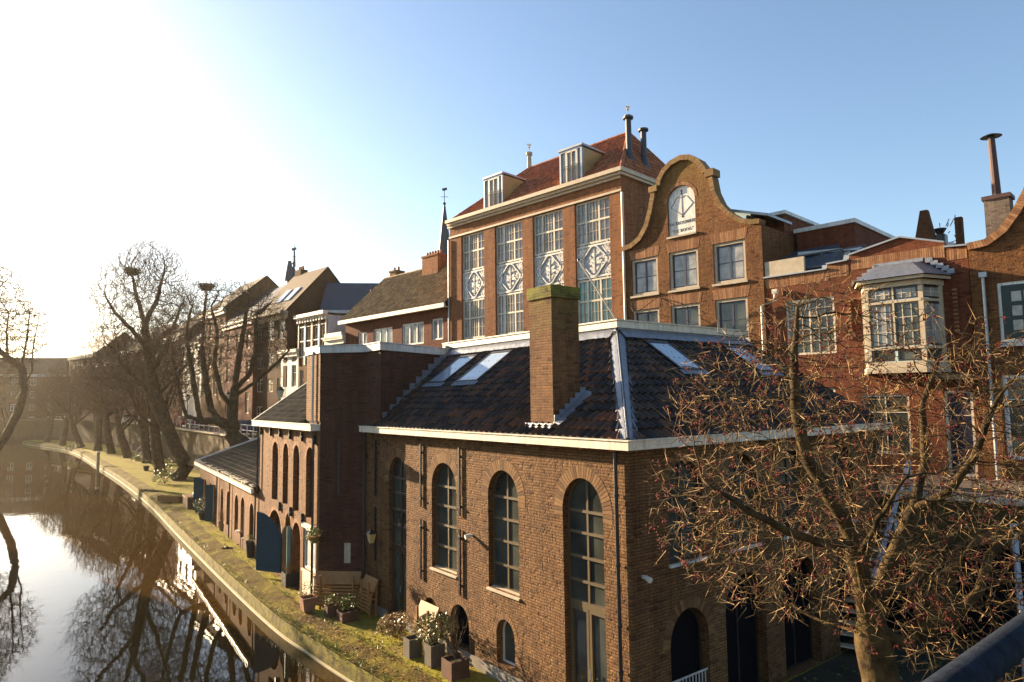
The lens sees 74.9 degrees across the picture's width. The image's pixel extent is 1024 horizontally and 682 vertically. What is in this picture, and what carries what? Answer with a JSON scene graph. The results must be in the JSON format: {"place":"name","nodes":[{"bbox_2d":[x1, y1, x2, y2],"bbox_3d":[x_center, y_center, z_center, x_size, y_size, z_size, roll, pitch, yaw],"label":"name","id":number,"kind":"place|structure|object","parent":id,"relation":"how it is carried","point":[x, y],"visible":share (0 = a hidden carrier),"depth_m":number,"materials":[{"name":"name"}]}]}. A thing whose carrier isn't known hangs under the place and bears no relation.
{"place":"outdoors","nodes":[
{"label":"outdoors","id":0,"kind":"place"},
{"bbox_2d":[0,418,53,440],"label":"bank","id":1,"kind":"structure","parent":0,"point":[29,429],"depth_m":145.99,"materials":[{"name":"brick"}]},
{"bbox_2d":[0,364,31,419],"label":"wharf tree","id":2,"kind":"object","parent":1,"relation":"on","point":[6,407],"visible":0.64,"depth_m":149.35,"materials":[{"name":"brown plant"}]},
{"bbox_2d":[0,358,68,418],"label":"canal end block","id":3,"kind":"structure","parent":1,"relation":"on","point":[28,412],"depth_m":164.41,"materials":[{"name":"brown brick"}]},
{"bbox_2d":[22,443,352,681],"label":"quay ledge","id":4,"kind":"object","parent":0,"point":[276,630],"visible":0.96,"depth_m":24.96,"materials":[{"name":"grey concrete"}]},
{"bbox_2d":[23,441,383,681],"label":"quay wall","id":5,"kind":"structure","parent":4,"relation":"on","point":[345,667],"depth_m":23.44,"materials":[{"name":"brick"}]},
{"bbox_2d":[0,441,384,681],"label":"canal water","id":6,"kind":"structure","parent":0,"point":[105,577],"depth_m":26.39,"materials":[{"name":"brown liquid"}]},
{"bbox_2d":[438,187,449,261],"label":"church spire","id":7,"kind":"structure","parent":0,"point":[444,238],"depth_m":91.13,"materials":[{"name":"grey stone"}]},
{"bbox_2d":[30,440,891,681],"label":"terrace","id":8,"kind":"structure","parent":0,"point":[136,470],"depth_m":30.71,"materials":[{"name":"green plant"}]},
{"bbox_2d":[25,366,68,442],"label":"wharf tree","id":9,"kind":"object","parent":8,"relation":"on","point":[49,429],"visible":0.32,"depth_m":126.07,"materials":[{"name":"brown plant"}]},
{"bbox_2d":[34,360,87,445],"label":"wharf tree","id":10,"kind":"object","parent":8,"relation":"on","point":[64,435],"visible":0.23,"depth_m":116.73,"materials":[{"name":"brown plant"}]},
{"bbox_2d":[33,366,98,447],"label":"wharf tree","id":11,"kind":"object","parent":8,"relation":"on","point":[74,430],"visible":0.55,"depth_m":107.94,"materials":[{"name":"brown plant"}]},
{"bbox_2d":[58,355,122,450],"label":"wharf tree","id":12,"kind":"object","parent":8,"relation":"on","point":[97,446],"visible":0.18,"depth_m":101.44,"materials":[{"name":"brown plant"}]},
{"bbox_2d":[66,346,135,453],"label":"wharf tree","id":13,"kind":"object","parent":8,"relation":"on","point":[107,427],"visible":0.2,"depth_m":94.92,"materials":[{"name":"brown plant"}]},
{"bbox_2d":[70,350,148,457],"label":"wharf tree","id":14,"kind":"object","parent":8,"relation":"on","point":[123,442],"visible":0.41,"depth_m":87.25,"materials":[{"name":"brown plant"}]},
{"bbox_2d":[63,226,213,480],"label":"leaning plane tree","id":15,"kind":"object","parent":8,"relation":"on","point":[180,455],"visible":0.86,"depth_m":61.76,"materials":[{"name":"brown plant"}]},
{"bbox_2d":[95,339,190,462],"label":"wharf tree","id":16,"kind":"object","parent":8,"relation":"on","point":[145,444],"visible":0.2,"depth_m":79.40,"materials":[{"name":"brown plant"}]},
{"bbox_2d":[105,322,200,474],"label":"wharf tree","id":17,"kind":"object","parent":8,"relation":"on","point":[156,448],"visible":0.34,"depth_m":66.61,"materials":[{"name":"brown plant"}]},
{"bbox_2d":[152,468,178,483],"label":"leafy bush","id":18,"kind":"object","parent":8,"relation":"on","point":[166,475],"visible":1,"depth_m":58.47,"materials":[{"name":"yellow plant"}]},
{"bbox_2d":[157,495,182,502],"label":"timber trough","id":19,"kind":"object","parent":8,"relation":"on","point":[170,498],"visible":0.89,"depth_m":47.61,"materials":[{"name":"brown wood"}]},
{"bbox_2d":[193,436,260,559],"bbox_3d":[-14.126,8.041,38.070,5.226,5.047,17.180,2,-6,-33],"label":"annex","id":20,"kind":"object","parent":8,"relation":"on","point":[226,480],"visible":0.56,"depth_m":36.47,"materials":[{"name":"brick"}]},
{"bbox_2d":[25,440,442,681],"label":"terrace shoulder","id":21,"kind":"object","parent":8,"relation":"attached to","point":[367,653],"visible":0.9,"depth_m":23.57},
{"bbox_2d":[136,486,459,681],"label":"edge weeds","id":22,"kind":"object","parent":21,"relation":"on","point":[309,634],"visible":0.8,"depth_m":20.67,"materials":[{"name":"green plant"}]},
{"bbox_2d":[280,561,299,587],"bbox_3d":[-8.472,8.826,25.674,0.758,1.087,0.822,-5,-6,38],"label":"black planter box","id":23,"kind":"object","parent":8,"relation":"on","point":[289,579],"visible":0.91,"depth_m":25.50,"materials":[{"name":"plastic"}]},
{"bbox_2d":[298,581,316,612],"bbox_3d":[-6.879,8.577,22.530,0.583,0.997,0.610,3,-6,-35],"label":"terracotta pot","id":24,"kind":"object","parent":8,"relation":"on","point":[308,602],"visible":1,"depth_m":22.42,"materials":[{"name":"ceramic"}]},
{"bbox_2d":[322,593,339,618],"bbox_3d":[-5.954,8.632,21.908,0.580,0.755,0.580,3,-6,-35],"label":"planter","id":25,"kind":"object","parent":8,"relation":"on","point":[330,608],"visible":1,"depth_m":21.78,"materials":[{"name":"ceramic"}]},
{"bbox_2d":[313,571,360,609],"bbox_3d":[-5.937,8.472,22.694,1.590,1.214,0.395,-1,-5,6],"label":"folded bench","id":26,"kind":"object","parent":8,"relation":"on","point":[330,579],"visible":0.91,"depth_m":22.66,"materials":[{"name":"brown wood"}]},
{"bbox_2d":[336,594,357,623],"bbox_3d":[-5.311,8.541,21.480,0.722,0.846,0.648,3,-6,-35],"label":"planter trough","id":27,"kind":"object","parent":8,"relation":"on","point":[347,614],"visible":1,"depth_m":21.38,"materials":[{"name":"ceramic"}]},
{"bbox_2d":[198,532,497,681],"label":"fallen leaves","id":28,"kind":"object","parent":8,"relation":"on","point":[347,629],"visible":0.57,"depth_m":20.20,"materials":[{"name":"brown plant"}]},
{"bbox_2d":[251,341,450,605],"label":"quay house","id":29,"kind":"structure","parent":8,"relation":"on","point":[311,452],"depth_m":23.66,"materials":[{"name":"red brick"}]},
{"bbox_2d":[256,512,281,572],"bbox_3d":[-9.818,8.113,26.982,1.283,2.330,0.098,-3,-5,24],"label":"door leaf","id":30,"kind":"structure","parent":29,"relation":"in","point":[268,535],"depth_m":26.95,"materials":[{"name":"teal paint"}]},
{"bbox_2d":[302,571,314,594],"bbox_3d":[-7.286,8.727,23.920,0.040,0.750,1.300,3,-6,-35],"label":"door panel","id":31,"kind":"structure","parent":29,"relation":"in","point":[305,577],"depth_m":24.04,"materials":[{"name":"beige paint"}]},
{"bbox_2d":[304,528,315,573],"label":"window","id":32,"kind":"structure","parent":29,"relation":"in","point":[307,545],"depth_m":24.31,"materials":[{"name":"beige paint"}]},
{"bbox_2d":[303,523,322,543],"bbox_3d":[-6.857,6.632,22.982,0.541,0.673,0.882,3,-6,-35],"label":"hanging basket","id":33,"kind":"object","parent":29,"relation":"attached to","point":[313,537],"visible":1,"depth_m":22.81,"materials":[{"name":"green plant"}]},
{"bbox_2d":[356,574,378,617],"bbox_3d":[-4.742,8.395,21.991,0.395,1.214,0.990,3,-6,-37],"label":"folded bench","id":34,"kind":"object","parent":8,"relation":"on","point":[368,583],"visible":0.98,"depth_m":21.85,"materials":[{"name":"brown wood"}]},
{"bbox_2d":[376,610,413,639],"bbox_3d":[-3.445,8.430,19.841,1.245,0.753,1.236,-1,-5,0],"label":"hydrangea bush","id":35,"kind":"object","parent":8,"relation":"on","point":[383,622],"visible":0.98,"depth_m":19.78,"materials":[{"name":"pink plant"}]},
{"bbox_2d":[403,634,421,658],"bbox_3d":[-2.740,8.412,18.393,0.380,0.500,0.380,3,-6,-35],"label":"tall planter","id":36,"kind":"object","parent":8,"relation":"on","point":[412,647],"visible":0.91,"depth_m":18.27,"materials":[{"name":"concrete"}]},
{"bbox_2d":[412,600,439,643],"bbox_3d":[-2.437,8.103,18.984,0.365,1.214,1.040,3,-6,-37],"label":"folded bench","id":37,"kind":"object","parent":8,"relation":"on","point":[423,608],"visible":0.46,"depth_m":19.05,"materials":[{"name":"brown wood"}]},
{"bbox_2d":[410,612,456,668],"bbox_3d":[-2.072,7.930,17.846,1.266,1.349,1.290,3,-6,-35],"label":"tall planter","id":38,"kind":"object","parent":8,"relation":"on","point":[434,650],"visible":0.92,"depth_m":17.68,"materials":[{"name":"plant"}]},
{"bbox_2d":[429,605,470,681],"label":"planter box","id":39,"kind":"object","parent":8,"relation":"on","point":[454,666],"visible":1,"depth_m":16.93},
{"bbox_2d":[53,419,1023,645],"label":"retaining wall","id":40,"kind":"structure","parent":8,"relation":"on","point":[197,444],"depth_m":19.21,"materials":[{"name":"brick"}]},
{"bbox_2d":[187,420,260,437],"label":"street railing","id":41,"kind":"object","parent":40,"relation":"on","point":[214,426],"visible":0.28,"depth_m":64.91,"materials":[{"name":"metal"}]},
{"bbox_2d":[358,280,891,681],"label":"brick warehouse","id":42,"kind":"structure","parent":8,"relation":"on","point":[506,485],"depth_m":16.39,"materials":[{"name":"brick"}]},
{"bbox_2d":[392,458,405,624],"bbox_3d":[-3.532,6.300,21.279,0.134,5.170,1.180,3,-6,-37],"label":"window","id":43,"kind":"structure","parent":42,"relation":"in","point":[399,474],"depth_m":21.44,"materials":[{"name":"glass"}]},
{"bbox_2d":[436,463,456,571],"bbox_3d":[-1.807,5.022,19.193,0.082,3.030,1.330,3,-6,-37],"label":"window","id":44,"kind":"structure","parent":42,"relation":"in","point":[446,527],"depth_m":19.32,"materials":[{"name":"black glass"}]},
{"bbox_2d":[457,605,468,648],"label":"window","id":45,"kind":"structure","parent":42,"relation":"in","point":[461,613],"depth_m":18.50,"materials":[{"name":"glass"}]},
{"bbox_2d":[493,471,518,592],"bbox_3d":[-0.085,4.790,16.965,0.082,3.000,1.280,3,-6,-37],"label":"window","id":46,"kind":"structure","parent":42,"relation":"in","point":[505,496],"depth_m":17.05,"materials":[{"name":"black glass"}]},
{"bbox_2d":[503,620,514,665],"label":"window","id":47,"kind":"structure","parent":42,"relation":"in","point":[508,635],"depth_m":16.86,"materials":[{"name":"glass"}]},
{"bbox_2d":[568,478,606,681],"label":"window","id":48,"kind":"structure","parent":42,"relation":"in","point":[588,656],"depth_m":14.68,"materials":[{"name":"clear glass"}]},
{"bbox_2d":[668,460,698,561],"bbox_3d":[3.709,3.707,14.780,1.180,2.160,0.082,3,-6,-37],"label":"window","id":49,"kind":"structure","parent":42,"relation":"in","point":[672,516],"depth_m":14.82,"materials":[{"name":"glass"}]},
{"bbox_2d":[671,608,701,681],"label":"arched doorway","id":50,"kind":"structure","parent":42,"relation":"in","point":[686,644],"depth_m":14.68,"materials":[{"name":"paint"}]},
{"bbox_2d":[727,454,753,546],"bbox_3d":[5.405,3.798,16.080,1.200,2.160,0.082,3,-6,-37],"label":"window","id":51,"kind":"structure","parent":42,"relation":"in","point":[747,492],"depth_m":16.14,"materials":[{"name":"glass"}]},
{"bbox_2d":[726,573,759,681],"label":"door","id":52,"kind":"structure","parent":42,"relation":"in","point":[742,637],"depth_m":16.01,"materials":[{"name":"black wood"}]},
{"bbox_2d":[780,450,801,529],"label":"window","id":53,"kind":"structure","parent":42,"relation":"in","point":[785,478],"depth_m":17.56,"materials":[{"name":"glass"}]},
{"bbox_2d":[783,557,812,670],"bbox_3d":[7.281,6.997,17.359,1.700,2.820,0.082,3,-6,-37],"label":"window","id":54,"kind":"structure","parent":42,"relation":"in","point":[798,638],"depth_m":17.50,"materials":[{"name":"black glass"}]},
{"bbox_2d":[831,444,849,521],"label":"window","id":55,"kind":"structure","parent":42,"relation":"in","point":[834,460],"depth_m":19.19,"materials":[{"name":"glass"}]},
{"bbox_2d":[837,548,854,642],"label":"window","id":56,"kind":"structure","parent":42,"relation":"in","point":[844,639],"depth_m":18.99,"materials":[{"name":"black glass"}]},
{"bbox_2d":[0,0,1023,361],"label":"sky","id":57,"kind":"structure","parent":0,"point":[245,132],"materials":[{"name":"blue"}]},
{"bbox_2d":[54,418,1023,498],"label":"street","id":58,"kind":"structure","parent":0,"point":[966,484],"depth_m":22.03,"materials":[{"name":"grey asphalt"}]},
{"bbox_2d":[67,332,131,421],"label":"terrace house","id":59,"kind":"structure","parent":58,"relation":"on","point":[73,358],"depth_m":123.53,"materials":[{"name":"beige paint"}]},
{"bbox_2d":[163,310,206,425],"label":"terrace house","id":60,"kind":"structure","parent":58,"relation":"on","point":[179,413],"depth_m":89.94,"materials":[{"name":"red brick"}]},
{"bbox_2d":[182,334,200,427],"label":"terrace house","id":61,"kind":"structure","parent":58,"relation":"on","point":[191,408],"depth_m":84.08,"materials":[{"name":"white paint"}]},
{"bbox_2d":[147,267,303,448],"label":"spreading street tree","id":62,"kind":"object","parent":58,"relation":"on","point":[230,426],"visible":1,"depth_m":46.91,"materials":[{"name":"brown plant"}]},
{"bbox_2d":[200,275,278,429],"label":"terrace house","id":63,"kind":"structure","parent":58,"relation":"on","point":[217,400],"depth_m":77.45,"materials":[{"name":"brown brick"}]},
{"bbox_2d":[222,285,307,429],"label":"terrace house","id":64,"kind":"structure","parent":58,"relation":"on","point":[247,407],"depth_m":69.37,"materials":[{"name":"red brick"}]},
{"bbox_2d":[277,348,298,399],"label":"white house","id":65,"kind":"structure","parent":58,"relation":"on","point":[291,364],"depth_m":61.93,"materials":[{"name":"paint"}]},
{"bbox_2d":[284,244,297,282],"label":"church turret","id":66,"kind":"object","parent":58,"relation":"on","point":[290,273],"visible":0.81,"depth_m":90.94,"materials":[{"name":"grey stone"}]},
{"bbox_2d":[251,266,339,415],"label":"steep gable house","id":67,"kind":"structure","parent":58,"relation":"on","point":[314,282],"depth_m":65.38,"materials":[{"name":"brown brick"}]},
{"bbox_2d":[293,310,345,387],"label":"white corniced house","id":68,"kind":"structure","parent":58,"relation":"on","point":[317,325],"depth_m":59.28,"materials":[{"name":"white paint"}]},
{"bbox_2d":[323,289,379,344],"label":"link house","id":69,"kind":"structure","parent":58,"relation":"on","point":[337,338],"depth_m":56.11,"materials":[{"name":"paint"}]},
{"bbox_2d":[318,283,412,313],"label":"slate roofed hall","id":70,"kind":"structure","parent":58,"relation":"on","point":[343,298],"depth_m":64.41,"materials":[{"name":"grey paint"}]},
{"bbox_2d":[338,249,449,347],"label":"grey tiled house","id":71,"kind":"structure","parent":58,"relation":"on","point":[395,300],"depth_m":51.34,"materials":[{"name":"red brick"}]},
{"bbox_2d":[374,327,391,341],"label":"window","id":72,"kind":"structure","parent":71,"relation":"in","point":[382,334],"depth_m":51.63,"materials":[{"name":"white paint"}]},
{"bbox_2d":[403,321,423,344],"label":"window","id":73,"kind":"structure","parent":71,"relation":"in","point":[413,333],"depth_m":48.84,"materials":[{"name":"white paint"}]},
{"bbox_2d":[433,318,442,339],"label":"window","id":74,"kind":"structure","parent":71,"relation":"in","point":[437,323],"depth_m":46.78,"materials":[{"name":"white paint"}]},
{"bbox_2d":[760,236,983,477],"bbox_3d":[13.541,0.567,26.487,1.900,9.109,7.882,4,-7,-43],"label":"bay window house","id":75,"kind":"structure","parent":58,"relation":"on","point":[935,274],"depth_m":25.32,"materials":[{"name":"red brick"}]},
{"bbox_2d":[786,296,836,355],"bbox_3d":[12.706,-0.619,28.369,0.060,2.380,2.050,4,-7,-43],"label":"window","id":76,"kind":"structure","parent":75,"relation":"in","point":[801,351],"depth_m":28.31,"materials":[{"name":"grey glass"}]},
{"bbox_2d":[731,209,894,276],"bbox_3d":[14.818,-4.492,32.514,8.550,3.700,5.100,4,-7,-43],"label":"rooftop extension","id":77,"kind":"object","parent":75,"relation":"on","point":[810,235],"visible":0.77,"depth_m":31.05,"materials":[{"name":"red brick"}]},
{"bbox_2d":[777,244,866,268],"bbox_3d":[13.428,-3.426,29.095,0.060,0.920,3.800,4,-7,-43],"label":"terrace railing","id":78,"kind":"object","parent":77,"relation":"on","point":[840,249],"visible":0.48,"depth_m":28.93,"materials":[{"name":"grey metal"}]},
{"bbox_2d":[798,247,862,269],"bbox_3d":[14.975,-3.616,30.782,3.400,1.350,2.100,4,-7,-43],"label":"railing","id":79,"kind":"object","parent":77,"relation":"on","point":[843,252],"visible":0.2,"depth_m":29.90,"materials":[{"name":"metal"}]},
{"bbox_2d":[915,210,964,244],"bbox_3d":[17.870,-4.443,28.048,1.000,2.250,1.850,4,-7,-43],"label":"chimney","id":80,"kind":"object","parent":77,"relation":"attached to","point":[925,229],"visible":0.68,"depth_m":28.01,"materials":[{"name":"brown brick"}]},
{"bbox_2d":[862,394,911,454],"bbox_3d":[14.624,3.230,26.045,0.060,2.300,1.700,4,-7,-43],"label":"window","id":81,"kind":"structure","parent":75,"relation":"in","point":[904,415],"depth_m":25.92,"materials":[{"name":"beige paint"}]},
{"bbox_2d":[851,257,954,374],"bbox_3d":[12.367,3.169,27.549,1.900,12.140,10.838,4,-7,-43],"label":"bay window","id":82,"kind":"structure","parent":75,"relation":"in","point":[921,294],"depth_m":24.78,"materials":[{"name":"beige paint"}]},
{"bbox_2d":[944,390,977,476],"bbox_3d":[16.304,3.342,24.246,0.060,3.080,0.900,4,-7,-43],"label":"door","id":83,"kind":"structure","parent":75,"relation":"in","point":[953,404],"depth_m":24.27,"materials":[{"name":"beige paint"}]},
{"bbox_2d":[445,104,664,341],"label":"tall brick building","id":84,"kind":"structure","parent":0,"point":[513,238],"depth_m":40.04,"materials":[{"name":"brown brick"}]},
{"bbox_2d":[463,231,483,271],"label":"window","id":85,"kind":"structure","parent":84,"relation":"in","point":[473,244],"depth_m":44.72,"materials":[{"name":"white glass"}]},
{"bbox_2d":[463,298,484,338],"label":"window","id":86,"kind":"structure","parent":84,"relation":"in","point":[473,310],"depth_m":44.30,"materials":[{"name":"grey glass"}]},
{"bbox_2d":[496,220,522,264],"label":"window","id":87,"kind":"structure","parent":84,"relation":"in","point":[508,236],"depth_m":42.27,"materials":[{"name":"white glass"}]},
{"bbox_2d":[497,291,523,334],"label":"window","id":88,"kind":"structure","parent":84,"relation":"in","point":[509,306],"depth_m":41.90,"materials":[{"name":"grey glass"}]},
{"bbox_2d":[534,209,562,256],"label":"window","id":89,"kind":"structure","parent":84,"relation":"in","point":[548,227],"depth_m":39.90,"materials":[{"name":"white glass"}]},
{"bbox_2d":[576,196,609,246],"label":"window","id":90,"kind":"structure","parent":84,"relation":"in","point":[592,217],"depth_m":37.52,"materials":[{"name":"white glass"}]},
{"bbox_2d":[578,276,611,323],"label":"window","id":91,"kind":"structure","parent":84,"relation":"in","point":[591,307],"depth_m":37.15,"materials":[{"name":"grey glass"}]},
{"bbox_2d":[621,154,796,353],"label":"bell gable house","id":92,"kind":"structure","parent":0,"point":[698,251],"depth_m":32.45,"materials":[{"name":"brick"}]},
{"bbox_2d":[630,256,659,298],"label":"window","id":93,"kind":"structure","parent":92,"relation":"in","point":[645,271],"depth_m":34.70,"materials":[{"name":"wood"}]},
{"bbox_2d":[634,308,658,321],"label":"window","id":94,"kind":"structure","parent":92,"relation":"in","point":[650,315],"depth_m":34.45,"materials":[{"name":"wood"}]},
{"bbox_2d":[668,248,700,292],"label":"window","id":95,"kind":"structure","parent":92,"relation":"in","point":[684,272],"depth_m":33.01,"materials":[{"name":"glass"}]},
{"bbox_2d":[671,303,700,325],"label":"window","id":96,"kind":"structure","parent":92,"relation":"in","point":[681,314],"depth_m":32.79,"materials":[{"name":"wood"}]},
{"bbox_2d":[712,239,747,286],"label":"window","id":97,"kind":"structure","parent":92,"relation":"in","point":[729,257],"depth_m":31.23,"materials":[{"name":"glass"}]},
{"bbox_2d":[716,297,750,340],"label":"window","id":98,"kind":"structure","parent":92,"relation":"in","point":[727,310],"depth_m":31.01,"materials":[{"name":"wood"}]},
{"bbox_2d":[787,630,1023,681],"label":"yard","id":99,"kind":"structure","parent":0,"point":[834,664],"depth_m":17.25,"materials":[{"name":"soil"}]},
{"bbox_2d":[640,270,1023,681],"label":"gnarled yard tree","id":100,"kind":"object","parent":99,"relation":"on","point":[876,638],"visible":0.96,"depth_m":9.48,"materials":[{"name":"brown plant"}]},
{"bbox_2d":[839,460,911,648],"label":"yard stairs","id":101,"kind":"structure","parent":99,"relation":"on","point":[851,634],"depth_m":19.19,"materials":[{"name":"blue paint"}]},
{"bbox_2d":[803,646,1023,681],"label":"ground cover","id":102,"kind":"object","parent":99,"relation":"on","point":[838,674],"visible":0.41,"depth_m":16.87,"materials":[{"name":"plant"}]},
{"bbox_2d":[1009,523,1023,675],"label":"yard post","id":103,"kind":"object","parent":99,"relation":"on","point":[1015,547],"visible":0.33,"depth_m":16.70,"materials":[{"name":"metal"}]},
{"bbox_2d":[922,611,1023,681],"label":"bridge rail","id":104,"kind":"object","parent":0,"point":[996,655],"depth_m":2.31,"materials":[{"name":"metal"}]},
{"bbox_2d":[967,187,1023,480],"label":"shuttered gable house","id":105,"kind":"structure","parent":0,"point":[996,262],"depth_m":23.37,"materials":[{"name":"brick"}]},
{"bbox_2d":[980,133,1014,236],"bbox_3d":[18.396,-5.638,25.305,0.820,4.540,0.900,4,-7,-43],"label":"chimney stack","id":106,"kind":"object","parent":105,"relation":"attached to","point":[998,206],"visible":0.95,"depth_m":25.18,"materials":[{"name":"brick"}]},
{"bbox_2d":[997,280,1023,341],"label":"window","id":107,"kind":"structure","parent":105,"relation":"in","point":[999,285],"depth_m":23.42,"materials":[{"name":"white paint"}]},
{"bbox_2d":[1002,374,1023,459],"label":"window","id":108,"kind":"structure","parent":105,"relation":"in","point":[1008,392],"depth_m":23.10,"materials":[{"name":"glass"}]},
{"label":"left bank","id":109,"kind":"structure","parent":0,"visible":0},
{"bbox_2d":[0,254,65,451],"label":"tree","id":110,"kind":"object","parent":109,"relation":"on","point":[23,379],"visible":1,"depth_m":72.01,"materials":[{"name":"brown plant"}]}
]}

